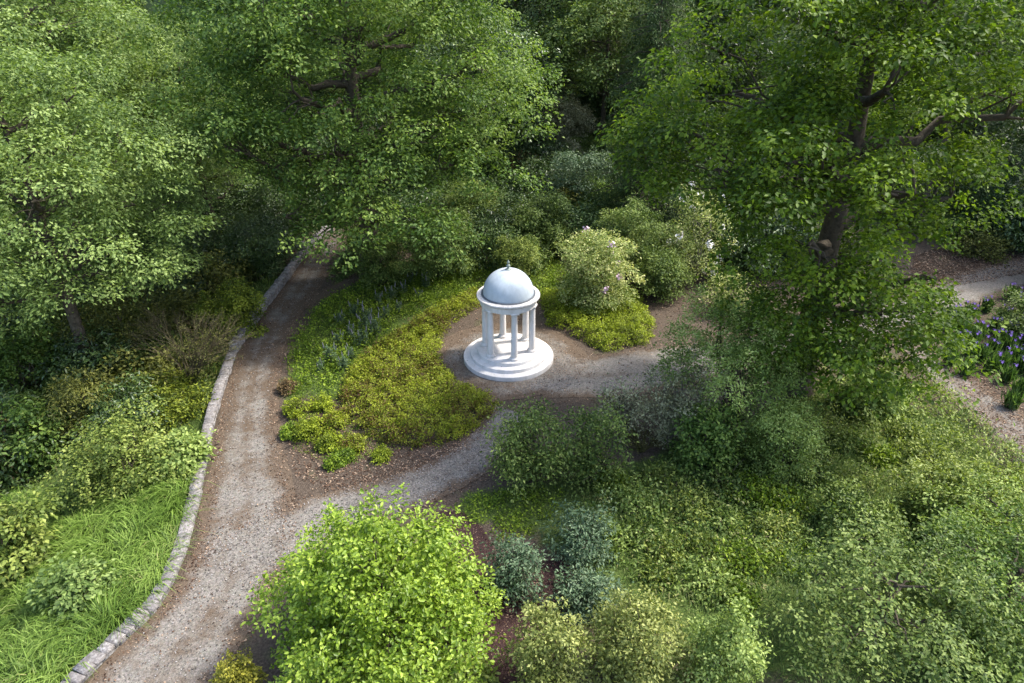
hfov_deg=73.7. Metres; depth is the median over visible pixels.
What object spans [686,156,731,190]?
woodland bush
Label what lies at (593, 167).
woodland bush
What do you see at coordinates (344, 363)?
perennial clump
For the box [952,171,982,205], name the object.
woodland bush
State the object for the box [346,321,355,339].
perennial clump
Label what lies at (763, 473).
scrub clump
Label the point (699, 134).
woodland bush
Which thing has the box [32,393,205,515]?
shrub
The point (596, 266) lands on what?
shrub
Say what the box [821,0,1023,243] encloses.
light tree
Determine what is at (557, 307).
ground cover
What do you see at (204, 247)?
woodland bush
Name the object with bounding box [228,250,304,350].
stone wall
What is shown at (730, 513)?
scrub clump
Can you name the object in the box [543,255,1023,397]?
path
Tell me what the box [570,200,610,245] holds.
woodland bush
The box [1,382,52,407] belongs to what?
woodland bush
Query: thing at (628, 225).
shrub
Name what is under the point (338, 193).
woodland bush
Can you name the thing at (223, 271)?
woodland bush
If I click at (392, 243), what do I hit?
shrub
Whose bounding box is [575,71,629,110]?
woodland bush
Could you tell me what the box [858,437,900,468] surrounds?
scrub clump
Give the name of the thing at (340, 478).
fallen leaves
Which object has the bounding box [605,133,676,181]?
shrub
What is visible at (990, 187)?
woodland bush
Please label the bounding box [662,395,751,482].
shrub
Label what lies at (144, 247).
woodland bush
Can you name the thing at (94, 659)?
stone wall
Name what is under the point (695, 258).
shrub
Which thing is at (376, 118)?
woodland bush
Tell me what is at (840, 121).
woodland bush
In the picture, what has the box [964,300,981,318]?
iris clump
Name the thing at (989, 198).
woodland bush
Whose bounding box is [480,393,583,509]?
shrub
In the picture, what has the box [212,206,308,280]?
shrub
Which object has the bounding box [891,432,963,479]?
scrub clump
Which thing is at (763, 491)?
scrub clump
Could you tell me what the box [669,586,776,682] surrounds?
shrub
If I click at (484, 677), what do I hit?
shrub
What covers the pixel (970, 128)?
woodland bush
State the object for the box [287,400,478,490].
fallen leaves
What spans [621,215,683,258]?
woodland bush
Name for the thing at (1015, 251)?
path
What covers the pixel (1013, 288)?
iris clump
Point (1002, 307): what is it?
iris clump
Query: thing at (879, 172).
woodland bush
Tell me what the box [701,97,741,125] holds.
woodland bush
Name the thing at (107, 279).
woodland bush
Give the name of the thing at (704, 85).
woodland bush
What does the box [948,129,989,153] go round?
woodland bush
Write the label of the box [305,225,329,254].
stone wall
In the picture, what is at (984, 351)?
iris clump
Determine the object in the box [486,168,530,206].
woodland bush
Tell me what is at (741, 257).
woodland bush
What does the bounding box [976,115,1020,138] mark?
woodland bush
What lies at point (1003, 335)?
iris clump
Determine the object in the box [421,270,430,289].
perennial clump
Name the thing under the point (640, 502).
scrub clump
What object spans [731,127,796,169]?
woodland bush
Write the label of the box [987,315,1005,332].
iris clump
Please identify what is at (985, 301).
iris clump
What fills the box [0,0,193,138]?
woodland tree
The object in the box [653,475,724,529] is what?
scrub clump
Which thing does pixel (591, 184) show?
shrub
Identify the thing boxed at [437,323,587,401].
path
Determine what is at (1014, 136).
woodland tree
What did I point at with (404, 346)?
azalea hedge
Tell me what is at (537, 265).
woodland bush
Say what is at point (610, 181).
woodland bush
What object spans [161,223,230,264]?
shrub
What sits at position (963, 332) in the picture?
iris clump
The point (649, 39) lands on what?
conifer tree
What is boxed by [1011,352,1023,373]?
iris clump
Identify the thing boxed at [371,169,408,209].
woodland bush
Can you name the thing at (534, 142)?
woodland bush
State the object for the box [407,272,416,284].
perennial clump
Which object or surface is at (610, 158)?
woodland bush
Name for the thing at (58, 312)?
shrub
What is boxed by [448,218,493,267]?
shrub
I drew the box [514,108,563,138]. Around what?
woodland bush
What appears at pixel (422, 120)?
woodland bush
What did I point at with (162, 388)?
shrub
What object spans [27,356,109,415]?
woodland bush
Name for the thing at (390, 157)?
woodland bush
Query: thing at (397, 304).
perennial clump
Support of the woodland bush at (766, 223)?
on the ground at (262, 650)
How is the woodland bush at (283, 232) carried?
on the ground at (262, 650)
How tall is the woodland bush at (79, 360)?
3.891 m
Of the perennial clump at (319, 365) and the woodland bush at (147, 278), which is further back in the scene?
the woodland bush at (147, 278)
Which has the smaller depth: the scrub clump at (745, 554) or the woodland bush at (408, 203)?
the scrub clump at (745, 554)
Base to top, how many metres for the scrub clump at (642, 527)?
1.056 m
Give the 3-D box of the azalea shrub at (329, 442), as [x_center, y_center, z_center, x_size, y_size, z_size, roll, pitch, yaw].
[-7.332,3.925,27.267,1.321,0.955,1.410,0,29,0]
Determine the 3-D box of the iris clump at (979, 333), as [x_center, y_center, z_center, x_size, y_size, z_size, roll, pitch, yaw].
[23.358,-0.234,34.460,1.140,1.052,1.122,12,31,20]
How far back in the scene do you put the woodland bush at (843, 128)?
58.64 m
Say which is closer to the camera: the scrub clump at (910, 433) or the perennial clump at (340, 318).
the scrub clump at (910, 433)
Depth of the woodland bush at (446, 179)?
52.57 m
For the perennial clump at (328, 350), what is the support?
on the ground at (262, 650)
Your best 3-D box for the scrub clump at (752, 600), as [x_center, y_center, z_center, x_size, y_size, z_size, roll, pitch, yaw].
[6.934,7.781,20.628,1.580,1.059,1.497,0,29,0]
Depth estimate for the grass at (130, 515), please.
21.89 m
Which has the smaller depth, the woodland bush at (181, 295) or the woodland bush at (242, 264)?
the woodland bush at (181, 295)
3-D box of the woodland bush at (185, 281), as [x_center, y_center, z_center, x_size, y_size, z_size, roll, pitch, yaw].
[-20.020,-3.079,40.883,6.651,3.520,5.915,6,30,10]
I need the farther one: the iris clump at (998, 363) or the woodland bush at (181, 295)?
the woodland bush at (181, 295)
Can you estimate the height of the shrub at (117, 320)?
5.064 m
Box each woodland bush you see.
[0,312,25,373]
[0,321,70,398]
[0,383,70,495]
[0,386,40,462]
[1,215,37,250]
[1,241,59,275]
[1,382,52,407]
[12,319,160,392]
[16,201,86,243]
[25,297,115,355]
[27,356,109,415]
[52,341,186,423]
[55,282,148,329]
[56,220,120,256]
[57,230,143,267]
[59,181,117,210]
[61,367,168,448]
[83,305,170,339]
[84,261,129,287]
[103,260,157,290]
[110,250,196,303]
[111,289,211,344]
[118,260,217,311]
[120,335,223,390]
[126,325,197,370]
[129,239,174,262]
[135,177,180,203]
[135,183,199,238]
[141,238,162,257]
[145,278,218,335]
[146,195,229,255]
[148,189,235,238]
[164,242,241,285]
[179,37,231,74]
[180,242,261,301]
[188,251,252,294]
[195,193,246,227]
[197,153,237,196]
[201,216,284,276]
[216,177,309,224]
[221,164,271,210]
[237,80,274,107]
[238,211,296,247]
[255,148,294,172]
[265,50,311,74]
[269,98,320,152]
[278,71,329,107]
[279,167,319,199]
[302,126,370,165]
[315,175,357,219]
[320,88,346,105]
[334,109,379,129]
[362,81,406,117]
[362,113,389,126]
[363,119,418,157]
[364,52,412,86]
[368,149,405,179]
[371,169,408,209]
[382,148,451,202]
[391,184,452,235]
[396,110,440,129]
[405,150,453,183]
[405,204,493,278]
[423,140,463,158]
[433,165,499,204]
[446,118,488,162]
[446,161,487,181]
[460,202,522,270]
[462,209,533,275]
[472,129,537,187]
[473,128,523,169]
[484,237,554,275]
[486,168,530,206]
[489,187,545,215]
[493,210,561,260]
[498,117,526,136]
[498,190,574,233]
[501,154,579,203]
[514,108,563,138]
[514,124,571,158]
[514,136,590,184]
[528,196,617,262]
[541,43,584,78]
[541,88,583,112]
[544,172,588,210]
[562,129,606,158]
[564,156,607,180]
[567,170,622,204]
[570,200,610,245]
[574,93,624,138]
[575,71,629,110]
[592,144,639,175]
[604,163,679,199]
[604,219,653,250]
[605,111,625,139]
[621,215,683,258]
[644,188,703,249]
[668,49,733,106]
[668,220,699,254]
[669,193,781,275]
[672,162,726,196]
[684,109,731,165]
[685,110,718,159]
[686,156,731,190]
[696,207,802,286]
[697,202,788,270]
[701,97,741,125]
[709,57,773,107]
[710,165,790,222]
[714,37,770,78]
[715,142,775,178]
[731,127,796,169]
[747,73,790,115]
[759,44,809,77]
[764,217,821,280]
[771,145,807,168]
[803,57,844,79]
[811,124,865,156]
[825,115,848,130]
[848,112,921,150]
[848,167,877,211]
[860,146,924,186]
[872,140,945,173]
[894,158,989,230]
[897,117,929,140]
[900,105,975,143]
[925,209,972,243]
[940,223,1021,268]
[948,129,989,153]
[948,177,1023,249]
[951,109,991,134]
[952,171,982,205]
[957,171,1016,204]
[959,124,1023,183]
[965,180,1023,245]
[966,190,1023,254]
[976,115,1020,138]
[991,108,1022,130]
[997,101,1023,111]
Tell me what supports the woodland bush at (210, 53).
on the ground at (262, 650)
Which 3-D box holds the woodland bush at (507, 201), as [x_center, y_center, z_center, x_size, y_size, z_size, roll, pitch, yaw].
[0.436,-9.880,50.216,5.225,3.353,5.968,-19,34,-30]
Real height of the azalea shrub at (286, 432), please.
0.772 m
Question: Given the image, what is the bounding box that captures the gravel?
[96,229,1023,682]
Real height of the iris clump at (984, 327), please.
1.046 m
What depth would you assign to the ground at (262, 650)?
27.30 m
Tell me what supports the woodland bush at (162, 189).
on the ground at (262, 650)
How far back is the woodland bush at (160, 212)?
53.03 m
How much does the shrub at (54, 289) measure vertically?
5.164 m
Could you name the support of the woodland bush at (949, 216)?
on the ground at (262, 650)
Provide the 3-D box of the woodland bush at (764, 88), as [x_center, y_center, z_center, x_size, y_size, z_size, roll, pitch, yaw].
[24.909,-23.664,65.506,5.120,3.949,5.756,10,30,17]
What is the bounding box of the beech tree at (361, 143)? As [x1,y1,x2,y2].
[107,0,569,279]
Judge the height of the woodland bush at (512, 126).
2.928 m
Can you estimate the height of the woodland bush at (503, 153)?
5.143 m
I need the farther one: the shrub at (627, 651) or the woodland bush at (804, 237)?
the woodland bush at (804, 237)
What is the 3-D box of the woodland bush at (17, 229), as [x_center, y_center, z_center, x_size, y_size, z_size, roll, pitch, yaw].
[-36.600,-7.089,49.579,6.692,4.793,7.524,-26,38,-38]
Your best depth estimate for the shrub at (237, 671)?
17.32 m
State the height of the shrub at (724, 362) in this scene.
6.445 m
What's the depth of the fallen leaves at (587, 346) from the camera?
35.42 m
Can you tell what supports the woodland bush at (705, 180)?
on the ground at (262, 650)
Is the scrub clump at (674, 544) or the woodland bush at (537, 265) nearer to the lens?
the scrub clump at (674, 544)
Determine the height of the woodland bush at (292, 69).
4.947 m
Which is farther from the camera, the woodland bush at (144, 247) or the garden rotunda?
the woodland bush at (144, 247)
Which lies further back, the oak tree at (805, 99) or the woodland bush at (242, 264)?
the woodland bush at (242, 264)
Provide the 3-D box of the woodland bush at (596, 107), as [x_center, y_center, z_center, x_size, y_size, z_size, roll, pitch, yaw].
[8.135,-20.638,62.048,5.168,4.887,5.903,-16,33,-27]
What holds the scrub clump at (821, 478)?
on the ground at (262, 650)
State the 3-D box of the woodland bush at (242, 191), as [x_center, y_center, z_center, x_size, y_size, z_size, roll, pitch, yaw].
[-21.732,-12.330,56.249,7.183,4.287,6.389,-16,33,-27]
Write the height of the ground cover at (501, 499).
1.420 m
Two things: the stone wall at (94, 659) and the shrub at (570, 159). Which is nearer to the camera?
the stone wall at (94, 659)
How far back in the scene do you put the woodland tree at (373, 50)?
58.13 m
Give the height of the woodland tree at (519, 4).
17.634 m
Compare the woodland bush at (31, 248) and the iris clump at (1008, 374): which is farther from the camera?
the woodland bush at (31, 248)
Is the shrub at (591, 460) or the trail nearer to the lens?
the shrub at (591, 460)
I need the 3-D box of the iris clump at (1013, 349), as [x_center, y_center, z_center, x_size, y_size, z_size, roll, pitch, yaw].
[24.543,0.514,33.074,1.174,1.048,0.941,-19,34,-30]
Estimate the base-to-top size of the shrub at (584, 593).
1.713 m
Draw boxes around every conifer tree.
[580,0,700,239]
[617,0,704,171]
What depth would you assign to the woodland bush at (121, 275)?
42.36 m
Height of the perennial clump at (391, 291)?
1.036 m
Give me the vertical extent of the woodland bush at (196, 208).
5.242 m
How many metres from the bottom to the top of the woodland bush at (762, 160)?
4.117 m
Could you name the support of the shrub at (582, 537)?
on the mulch bed
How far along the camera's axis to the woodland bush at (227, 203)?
53.86 m
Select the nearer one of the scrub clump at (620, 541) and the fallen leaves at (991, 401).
the scrub clump at (620, 541)
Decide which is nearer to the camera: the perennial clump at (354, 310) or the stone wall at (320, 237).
the perennial clump at (354, 310)
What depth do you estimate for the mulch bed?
20.79 m
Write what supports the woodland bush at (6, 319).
on the ground at (262, 650)
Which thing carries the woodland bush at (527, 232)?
on the ground at (262, 650)
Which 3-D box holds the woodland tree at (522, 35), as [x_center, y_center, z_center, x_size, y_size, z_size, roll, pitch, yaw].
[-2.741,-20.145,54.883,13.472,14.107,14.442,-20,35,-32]
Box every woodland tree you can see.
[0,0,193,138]
[160,0,313,65]
[236,0,433,107]
[393,0,568,161]
[466,0,615,106]
[515,0,708,148]
[619,0,820,103]
[786,0,1022,148]
[982,101,1023,155]
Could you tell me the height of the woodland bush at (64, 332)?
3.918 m
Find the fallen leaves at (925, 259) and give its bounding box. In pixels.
[905,242,1023,289]
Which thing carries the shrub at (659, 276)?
on the ground at (262, 650)
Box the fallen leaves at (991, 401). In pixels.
[934,353,1023,452]
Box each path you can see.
[89,228,346,682]
[198,407,535,589]
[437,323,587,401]
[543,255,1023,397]
[892,343,1023,476]
[957,232,1023,254]
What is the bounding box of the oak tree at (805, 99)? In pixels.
[593,0,1023,426]
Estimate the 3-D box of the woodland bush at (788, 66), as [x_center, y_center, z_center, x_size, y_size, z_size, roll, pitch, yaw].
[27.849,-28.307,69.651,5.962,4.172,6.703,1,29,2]
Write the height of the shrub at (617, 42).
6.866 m
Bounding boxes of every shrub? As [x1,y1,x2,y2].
[0,256,127,326]
[0,316,73,396]
[0,389,81,481]
[0,411,29,481]
[0,484,63,599]
[20,292,105,349]
[23,543,131,635]
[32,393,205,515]
[37,365,122,447]
[49,282,178,368]
[82,365,208,432]
[138,426,221,487]
[144,373,218,433]
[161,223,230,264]
[167,159,233,209]
[185,270,269,340]
[208,647,268,682]
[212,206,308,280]
[239,184,322,240]
[239,482,508,682]
[276,377,301,396]
[278,419,301,440]
[280,395,311,418]
[290,413,325,444]
[307,390,337,412]
[311,427,342,453]
[315,404,349,431]
[322,452,343,471]
[331,444,358,466]
[337,431,367,456]
[341,196,408,265]
[345,231,412,291]
[369,443,392,465]
[391,196,482,281]
[433,175,510,223]
[433,637,500,682]
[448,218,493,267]
[478,531,553,612]
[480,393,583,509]
[485,231,542,275]
[494,592,608,682]
[500,148,542,185]
[508,187,579,255]
[523,34,567,90]
[529,93,602,156]
[536,487,619,574]
[542,549,638,628]
[543,145,618,212]
[546,393,648,509]
[551,226,647,316]
[573,35,634,82]
[577,172,629,215]
[585,581,703,682]
[590,192,674,282]
[591,372,657,446]
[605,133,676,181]
[627,243,695,304]
[629,338,732,452]
[650,281,822,428]
[658,180,739,284]
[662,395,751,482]
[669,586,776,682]
[696,267,766,317]
[728,379,834,486]
[754,501,1023,682]
[806,472,918,557]
[826,367,918,429]
[876,147,964,222]
[879,496,1023,682]
[887,455,1017,553]
[910,462,1023,581]
[935,596,1023,682]
[954,137,1023,195]
[980,286,1023,347]
[981,456,1023,523]
[999,120,1023,133]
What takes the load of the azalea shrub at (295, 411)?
on the ground at (262, 650)
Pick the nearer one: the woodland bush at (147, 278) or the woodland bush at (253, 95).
the woodland bush at (147, 278)
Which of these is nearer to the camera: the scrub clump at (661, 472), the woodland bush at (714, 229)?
the scrub clump at (661, 472)
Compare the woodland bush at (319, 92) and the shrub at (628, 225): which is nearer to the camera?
the shrub at (628, 225)
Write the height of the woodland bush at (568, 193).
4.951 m
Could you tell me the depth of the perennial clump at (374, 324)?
35.41 m
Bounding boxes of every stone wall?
[61,348,237,682]
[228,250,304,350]
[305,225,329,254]
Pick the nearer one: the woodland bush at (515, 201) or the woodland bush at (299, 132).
the woodland bush at (515, 201)
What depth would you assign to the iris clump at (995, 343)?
33.56 m
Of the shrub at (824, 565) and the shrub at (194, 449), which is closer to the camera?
the shrub at (824, 565)
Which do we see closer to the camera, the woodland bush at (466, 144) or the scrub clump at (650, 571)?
the scrub clump at (650, 571)
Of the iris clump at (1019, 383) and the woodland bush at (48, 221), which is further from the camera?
the woodland bush at (48, 221)
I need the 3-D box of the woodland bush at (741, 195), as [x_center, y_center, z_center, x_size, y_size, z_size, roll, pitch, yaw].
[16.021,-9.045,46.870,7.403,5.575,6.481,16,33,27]
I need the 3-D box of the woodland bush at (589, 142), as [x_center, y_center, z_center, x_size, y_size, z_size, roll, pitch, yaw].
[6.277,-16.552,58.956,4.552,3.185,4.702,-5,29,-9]
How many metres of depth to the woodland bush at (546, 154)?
54.85 m
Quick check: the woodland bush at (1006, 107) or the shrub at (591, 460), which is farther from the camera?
the woodland bush at (1006, 107)
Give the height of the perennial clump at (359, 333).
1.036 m
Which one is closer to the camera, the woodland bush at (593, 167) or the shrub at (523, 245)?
the shrub at (523, 245)
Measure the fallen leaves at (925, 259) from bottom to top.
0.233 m
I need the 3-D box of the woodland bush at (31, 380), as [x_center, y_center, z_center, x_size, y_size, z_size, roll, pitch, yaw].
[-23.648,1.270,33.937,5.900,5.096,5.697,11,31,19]
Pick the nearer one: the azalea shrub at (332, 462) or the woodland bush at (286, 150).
the azalea shrub at (332, 462)
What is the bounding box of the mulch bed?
[440,511,581,682]
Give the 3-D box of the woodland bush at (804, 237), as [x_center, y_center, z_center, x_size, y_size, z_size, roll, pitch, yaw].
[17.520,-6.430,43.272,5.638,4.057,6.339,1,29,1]
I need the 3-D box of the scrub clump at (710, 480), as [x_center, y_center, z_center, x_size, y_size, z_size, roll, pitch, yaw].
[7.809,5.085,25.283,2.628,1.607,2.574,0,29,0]
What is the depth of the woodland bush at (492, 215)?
43.69 m
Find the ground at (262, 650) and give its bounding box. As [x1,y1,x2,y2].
[0,0,1023,682]
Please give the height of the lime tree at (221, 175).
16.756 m
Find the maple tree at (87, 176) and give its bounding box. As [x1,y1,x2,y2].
[0,30,251,360]
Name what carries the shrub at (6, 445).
on the ground at (262, 650)
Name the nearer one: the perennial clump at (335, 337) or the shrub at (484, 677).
the shrub at (484, 677)
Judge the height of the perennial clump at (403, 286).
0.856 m
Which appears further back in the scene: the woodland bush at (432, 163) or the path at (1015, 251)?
the woodland bush at (432, 163)
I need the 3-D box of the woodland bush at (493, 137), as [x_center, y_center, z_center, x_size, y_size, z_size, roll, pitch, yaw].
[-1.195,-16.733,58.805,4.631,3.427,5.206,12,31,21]
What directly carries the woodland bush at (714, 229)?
on the ground at (262, 650)
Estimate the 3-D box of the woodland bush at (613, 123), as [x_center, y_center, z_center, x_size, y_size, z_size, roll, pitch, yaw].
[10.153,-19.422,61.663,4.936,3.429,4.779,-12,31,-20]
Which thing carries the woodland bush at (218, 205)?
on the ground at (262, 650)
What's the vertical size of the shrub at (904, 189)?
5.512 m
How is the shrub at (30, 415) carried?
on the ground at (262, 650)
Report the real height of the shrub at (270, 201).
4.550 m
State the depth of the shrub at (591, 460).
24.49 m
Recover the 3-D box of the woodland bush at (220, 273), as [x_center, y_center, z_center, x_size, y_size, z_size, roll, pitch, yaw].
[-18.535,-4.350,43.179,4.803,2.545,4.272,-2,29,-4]
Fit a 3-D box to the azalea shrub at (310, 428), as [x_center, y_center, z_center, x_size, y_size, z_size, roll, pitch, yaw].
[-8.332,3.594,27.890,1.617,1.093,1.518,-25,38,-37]
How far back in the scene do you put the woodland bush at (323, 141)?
57.47 m
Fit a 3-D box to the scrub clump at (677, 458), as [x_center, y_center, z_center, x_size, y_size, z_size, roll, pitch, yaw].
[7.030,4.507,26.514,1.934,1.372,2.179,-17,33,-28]
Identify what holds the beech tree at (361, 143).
on the ground at (262, 650)
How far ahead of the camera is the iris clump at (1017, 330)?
34.92 m
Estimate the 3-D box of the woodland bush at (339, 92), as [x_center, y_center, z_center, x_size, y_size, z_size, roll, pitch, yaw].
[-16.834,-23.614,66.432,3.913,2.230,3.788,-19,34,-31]
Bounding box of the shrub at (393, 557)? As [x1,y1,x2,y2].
[239,482,508,682]
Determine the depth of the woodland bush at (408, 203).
47.23 m
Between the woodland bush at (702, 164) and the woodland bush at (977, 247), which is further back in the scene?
the woodland bush at (702, 164)
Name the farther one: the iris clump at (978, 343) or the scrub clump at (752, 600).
the iris clump at (978, 343)
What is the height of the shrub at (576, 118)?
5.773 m
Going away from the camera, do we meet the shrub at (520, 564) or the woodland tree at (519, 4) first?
the shrub at (520, 564)
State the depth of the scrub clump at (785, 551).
21.88 m
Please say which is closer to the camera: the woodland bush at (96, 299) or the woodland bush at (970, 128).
the woodland bush at (96, 299)
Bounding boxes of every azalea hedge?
[335,286,501,449]
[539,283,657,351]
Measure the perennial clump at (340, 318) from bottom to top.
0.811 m
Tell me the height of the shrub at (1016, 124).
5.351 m
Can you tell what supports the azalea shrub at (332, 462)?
on the ground at (262, 650)
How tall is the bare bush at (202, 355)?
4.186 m
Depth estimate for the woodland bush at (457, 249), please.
41.69 m
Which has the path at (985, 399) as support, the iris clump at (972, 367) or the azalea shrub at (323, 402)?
the iris clump at (972, 367)
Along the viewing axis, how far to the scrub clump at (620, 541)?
22.35 m
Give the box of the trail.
[287,271,359,309]
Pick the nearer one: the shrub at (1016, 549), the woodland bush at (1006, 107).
the shrub at (1016, 549)
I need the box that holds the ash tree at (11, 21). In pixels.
[0,0,231,255]
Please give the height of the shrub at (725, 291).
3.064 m
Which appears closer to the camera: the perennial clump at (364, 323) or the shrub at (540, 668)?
the shrub at (540, 668)
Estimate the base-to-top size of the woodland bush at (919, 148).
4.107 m
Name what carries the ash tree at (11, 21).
on the ground at (262, 650)
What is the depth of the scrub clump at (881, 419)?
28.72 m
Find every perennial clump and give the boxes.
[316,359,324,372]
[322,342,337,361]
[332,330,344,343]
[334,311,344,326]
[336,350,350,370]
[345,342,354,358]
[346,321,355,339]
[348,300,363,317]
[350,325,369,345]
[356,314,369,329]
[362,304,372,320]
[366,312,380,335]
[374,290,382,306]
[377,306,389,318]
[384,283,398,299]
[395,301,400,311]
[399,279,406,295]
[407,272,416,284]
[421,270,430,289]
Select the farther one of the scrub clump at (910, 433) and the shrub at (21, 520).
the scrub clump at (910, 433)
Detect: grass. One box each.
[0,457,206,682]
[1,258,289,523]
[286,281,399,468]
[568,376,1023,682]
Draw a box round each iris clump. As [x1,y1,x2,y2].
[942,350,965,366]
[955,328,975,343]
[956,354,983,375]
[963,328,983,341]
[963,336,985,357]
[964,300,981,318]
[971,320,992,339]
[973,343,995,363]
[979,295,997,313]
[980,335,1004,355]
[982,353,1007,373]
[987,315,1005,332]
[988,349,1016,367]
[989,304,1014,316]
[992,327,1012,345]
[997,363,1021,382]
[1001,282,1023,300]
[1001,387,1023,410]
[1002,332,1023,350]
[1006,320,1023,338]
[1007,341,1023,363]
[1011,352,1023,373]
[1012,376,1023,395]
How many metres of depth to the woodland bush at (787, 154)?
58.36 m
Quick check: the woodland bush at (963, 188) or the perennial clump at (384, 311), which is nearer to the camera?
the perennial clump at (384, 311)
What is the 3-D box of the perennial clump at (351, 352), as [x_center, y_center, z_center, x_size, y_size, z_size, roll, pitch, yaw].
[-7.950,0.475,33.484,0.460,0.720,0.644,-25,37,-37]
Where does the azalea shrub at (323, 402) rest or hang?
on the ground at (262, 650)
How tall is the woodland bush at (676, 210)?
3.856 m
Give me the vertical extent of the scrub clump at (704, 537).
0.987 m
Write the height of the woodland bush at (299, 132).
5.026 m
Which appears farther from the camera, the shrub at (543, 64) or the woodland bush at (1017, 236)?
the shrub at (543, 64)
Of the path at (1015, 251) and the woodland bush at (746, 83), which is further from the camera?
the woodland bush at (746, 83)
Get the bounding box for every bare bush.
[120,296,257,381]
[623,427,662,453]
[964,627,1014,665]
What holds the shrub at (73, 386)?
on the ground at (262, 650)
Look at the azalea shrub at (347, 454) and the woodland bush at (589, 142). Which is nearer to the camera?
the azalea shrub at (347, 454)
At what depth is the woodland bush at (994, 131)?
55.69 m
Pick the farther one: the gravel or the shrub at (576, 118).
the shrub at (576, 118)
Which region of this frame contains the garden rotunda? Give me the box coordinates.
[464,260,552,381]
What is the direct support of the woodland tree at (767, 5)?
on the ground at (262, 650)
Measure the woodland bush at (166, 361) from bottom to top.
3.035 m
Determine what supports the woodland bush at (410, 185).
on the ground at (262, 650)
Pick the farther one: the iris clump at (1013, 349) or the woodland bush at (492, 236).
the woodland bush at (492, 236)
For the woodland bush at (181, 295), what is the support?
on the ground at (262, 650)
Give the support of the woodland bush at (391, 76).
on the ground at (262, 650)
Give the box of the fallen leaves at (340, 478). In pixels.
[88,226,1023,682]
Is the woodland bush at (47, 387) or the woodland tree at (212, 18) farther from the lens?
the woodland tree at (212, 18)
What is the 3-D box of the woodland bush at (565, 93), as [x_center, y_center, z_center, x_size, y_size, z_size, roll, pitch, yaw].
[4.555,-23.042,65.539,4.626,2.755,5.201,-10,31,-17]
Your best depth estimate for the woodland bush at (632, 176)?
51.34 m
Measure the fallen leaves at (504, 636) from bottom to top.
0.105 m
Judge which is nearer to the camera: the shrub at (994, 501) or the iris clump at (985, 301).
the shrub at (994, 501)
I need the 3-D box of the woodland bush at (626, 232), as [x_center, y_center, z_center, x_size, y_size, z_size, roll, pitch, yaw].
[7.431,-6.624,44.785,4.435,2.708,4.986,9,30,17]
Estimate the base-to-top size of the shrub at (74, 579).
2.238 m
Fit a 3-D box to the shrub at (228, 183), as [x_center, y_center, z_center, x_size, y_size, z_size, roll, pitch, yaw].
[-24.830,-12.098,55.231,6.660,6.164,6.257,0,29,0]
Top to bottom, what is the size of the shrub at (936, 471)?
3.218 m
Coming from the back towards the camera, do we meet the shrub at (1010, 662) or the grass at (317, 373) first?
the grass at (317, 373)
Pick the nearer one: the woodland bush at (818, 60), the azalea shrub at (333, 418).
the azalea shrub at (333, 418)
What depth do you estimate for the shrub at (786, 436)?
24.96 m
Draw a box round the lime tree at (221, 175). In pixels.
[68,7,308,226]
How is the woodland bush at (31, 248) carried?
on the ground at (262, 650)
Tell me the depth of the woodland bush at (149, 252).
45.70 m
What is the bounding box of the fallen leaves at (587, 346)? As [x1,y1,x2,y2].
[222,240,1023,483]
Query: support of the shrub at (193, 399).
on the ground at (262, 650)
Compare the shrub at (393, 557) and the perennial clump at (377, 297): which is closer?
the shrub at (393, 557)
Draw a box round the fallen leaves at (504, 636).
[439,510,582,681]
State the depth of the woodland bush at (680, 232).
45.20 m
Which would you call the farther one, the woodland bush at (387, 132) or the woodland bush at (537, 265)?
the woodland bush at (387, 132)
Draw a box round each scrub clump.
[590,465,630,494]
[591,513,645,562]
[601,470,673,528]
[620,512,661,558]
[632,452,692,498]
[638,553,677,594]
[639,523,693,571]
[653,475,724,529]
[661,435,709,471]
[669,548,750,611]
[682,527,723,563]
[688,450,754,503]
[704,503,752,538]
[710,529,786,585]
[716,466,782,513]
[719,575,760,618]
[742,505,808,560]
[744,454,796,485]
[767,533,832,585]
[768,481,817,518]
[788,449,839,492]
[832,424,870,455]
[848,406,889,427]
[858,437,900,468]
[882,420,927,450]
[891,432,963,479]
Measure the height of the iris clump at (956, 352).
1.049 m
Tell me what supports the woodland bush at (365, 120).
on the ground at (262, 650)
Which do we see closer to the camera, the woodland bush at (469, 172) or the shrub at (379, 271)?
the shrub at (379, 271)
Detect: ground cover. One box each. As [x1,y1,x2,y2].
[282,278,403,402]
[325,244,358,283]
[393,256,576,318]
[448,482,570,541]
[562,444,865,600]
[798,346,1023,520]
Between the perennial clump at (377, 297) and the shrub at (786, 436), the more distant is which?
the perennial clump at (377, 297)
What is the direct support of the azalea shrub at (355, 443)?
on the ground at (262, 650)
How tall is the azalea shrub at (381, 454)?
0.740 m
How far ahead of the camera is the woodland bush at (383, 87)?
64.40 m
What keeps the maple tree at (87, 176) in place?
on the ground at (262, 650)
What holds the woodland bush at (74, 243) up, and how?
on the ground at (262, 650)
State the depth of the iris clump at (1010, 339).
33.96 m
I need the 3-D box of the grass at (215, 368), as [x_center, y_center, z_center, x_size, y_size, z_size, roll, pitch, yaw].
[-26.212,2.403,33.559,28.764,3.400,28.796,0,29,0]
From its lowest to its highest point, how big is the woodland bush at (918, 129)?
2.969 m
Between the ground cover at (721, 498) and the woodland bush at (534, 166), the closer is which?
the ground cover at (721, 498)
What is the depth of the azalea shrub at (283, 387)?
30.70 m
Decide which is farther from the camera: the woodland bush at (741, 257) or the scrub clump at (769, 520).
the woodland bush at (741, 257)
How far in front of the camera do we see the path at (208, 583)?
24.41 m
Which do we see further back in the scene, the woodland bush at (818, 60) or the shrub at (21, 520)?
the woodland bush at (818, 60)

